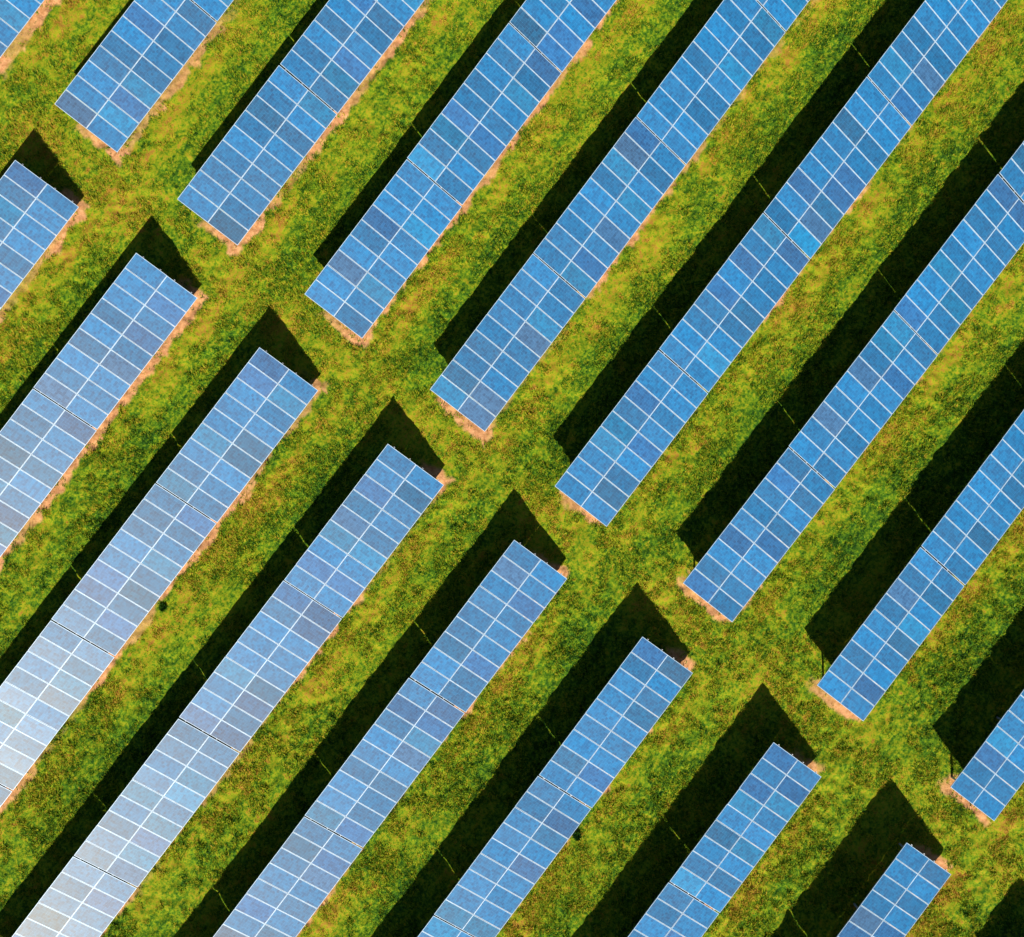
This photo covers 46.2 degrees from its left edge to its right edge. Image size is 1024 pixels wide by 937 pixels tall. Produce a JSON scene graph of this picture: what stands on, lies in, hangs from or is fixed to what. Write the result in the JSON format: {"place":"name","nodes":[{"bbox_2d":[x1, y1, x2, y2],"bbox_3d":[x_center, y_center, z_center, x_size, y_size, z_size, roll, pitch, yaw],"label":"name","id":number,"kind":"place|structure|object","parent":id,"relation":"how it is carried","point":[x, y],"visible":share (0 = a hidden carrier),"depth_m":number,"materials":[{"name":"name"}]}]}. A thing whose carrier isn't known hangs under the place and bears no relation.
{"place":"outdoors","nodes":[
{"label":"outdoors","id":0,"kind":"place"},
{"bbox_2d":[0,0,1023,936],"bbox_3d":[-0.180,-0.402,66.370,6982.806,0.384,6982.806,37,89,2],"label":"ground","id":1,"kind":"structure","parent":0,"point":[542,680],"depth_m":66.34,"materials":[{"name":"green plant"}]},
{"bbox_2d":[0,0,43,56],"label":"solar panel row","id":2,"kind":"object","parent":1,"relation":"on","point":[14,17],"visible":1,"depth_m":66.60,"materials":[{"name":"glass"}]},
{"bbox_2d":[0,160,77,308],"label":"solar panel row","id":3,"kind":"object","parent":1,"relation":"on","point":[17,241],"visible":1,"depth_m":65.92,"materials":[{"name":"glass"}]},
{"bbox_2d":[0,253,196,556],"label":"solar panel row","id":4,"kind":"object","parent":1,"relation":"on","point":[72,426],"visible":1,"depth_m":65.23,"materials":[{"name":"glass"}]},
{"bbox_2d":[55,0,232,151],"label":"solar panel row","id":5,"kind":"object","parent":1,"relation":"on","point":[140,75],"visible":1,"depth_m":65.81,"materials":[{"name":"glass"}]},
{"bbox_2d":[0,347,317,806],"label":"solar panel row","id":6,"kind":"object","parent":1,"relation":"on","point":[70,679],"visible":1,"depth_m":64.77,"materials":[{"name":"glass"}]},
{"bbox_2d":[157,603,167,611],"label":"weed","id":7,"kind":"object","parent":1,"relation":"on","point":[162,608],"visible":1,"depth_m":66.43,"materials":[{"name":"green plant"}]},
{"bbox_2d":[12,444,442,936],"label":"solar panel row","id":8,"kind":"object","parent":1,"relation":"on","point":[80,898],"visible":1,"depth_m":64.35,"materials":[{"name":"glass"}]},
{"bbox_2d":[178,0,423,244],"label":"solar panel row","id":9,"kind":"object","parent":1,"relation":"on","point":[378,27],"visible":1,"depth_m":65.48,"materials":[{"name":"glass"}]},
{"bbox_2d":[213,540,566,936],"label":"solar panel row","id":10,"kind":"object","parent":1,"relation":"on","point":[318,858],"visible":1,"depth_m":64.08,"materials":[{"name":"glass"}]},
{"bbox_2d":[305,0,615,337],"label":"solar panel row","id":11,"kind":"object","parent":1,"relation":"on","point":[553,30],"visible":1,"depth_m":65.07,"materials":[{"name":"glass"}]},
{"bbox_2d":[417,637,691,936],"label":"solar panel row","id":12,"kind":"object","parent":1,"relation":"on","point":[465,906],"visible":1,"depth_m":63.82,"materials":[{"name":"glass"}]},
{"bbox_2d":[572,832,581,841],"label":"weed","id":13,"kind":"object","parent":1,"relation":"on","point":[576,836],"visible":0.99,"depth_m":65.34,"materials":[{"name":"green plant"}]},
{"bbox_2d":[430,0,808,430],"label":"solar panel row","id":14,"kind":"object","parent":1,"relation":"on","point":[723,59],"visible":1,"depth_m":64.77,"materials":[{"name":"glass"}]},
{"bbox_2d":[628,742,820,936],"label":"solar panel row","id":15,"kind":"object","parent":1,"relation":"on","point":[707,853],"visible":1,"depth_m":63.49,"materials":[{"name":"glass"}]},
{"bbox_2d":[555,0,1006,526],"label":"solar panel row","id":16,"kind":"object","parent":1,"relation":"on","point":[843,161],"visible":1,"depth_m":64.44,"materials":[{"name":"glass"}]},
{"bbox_2d":[683,141,1023,621],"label":"solar panel row","id":17,"kind":"object","parent":1,"relation":"on","point":[967,264],"visible":1,"depth_m":64.14,"materials":[{"name":"glass"}]},
{"bbox_2d":[837,842,950,936],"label":"solar panel row","id":18,"kind":"object","parent":1,"relation":"on","point":[888,890],"visible":1,"depth_m":63.06,"materials":[{"name":"glass"}]},
{"bbox_2d":[817,410,1023,720],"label":"solar panel row","id":19,"kind":"object","parent":1,"relation":"on","point":[996,483],"visible":1,"depth_m":63.73,"materials":[{"name":"glass"}]},
{"bbox_2d":[950,689,1023,820],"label":"solar panel row","id":20,"kind":"object","parent":1,"relation":"on","point":[996,762],"visible":1,"depth_m":63.27,"materials":[{"name":"glass"}]}
]}

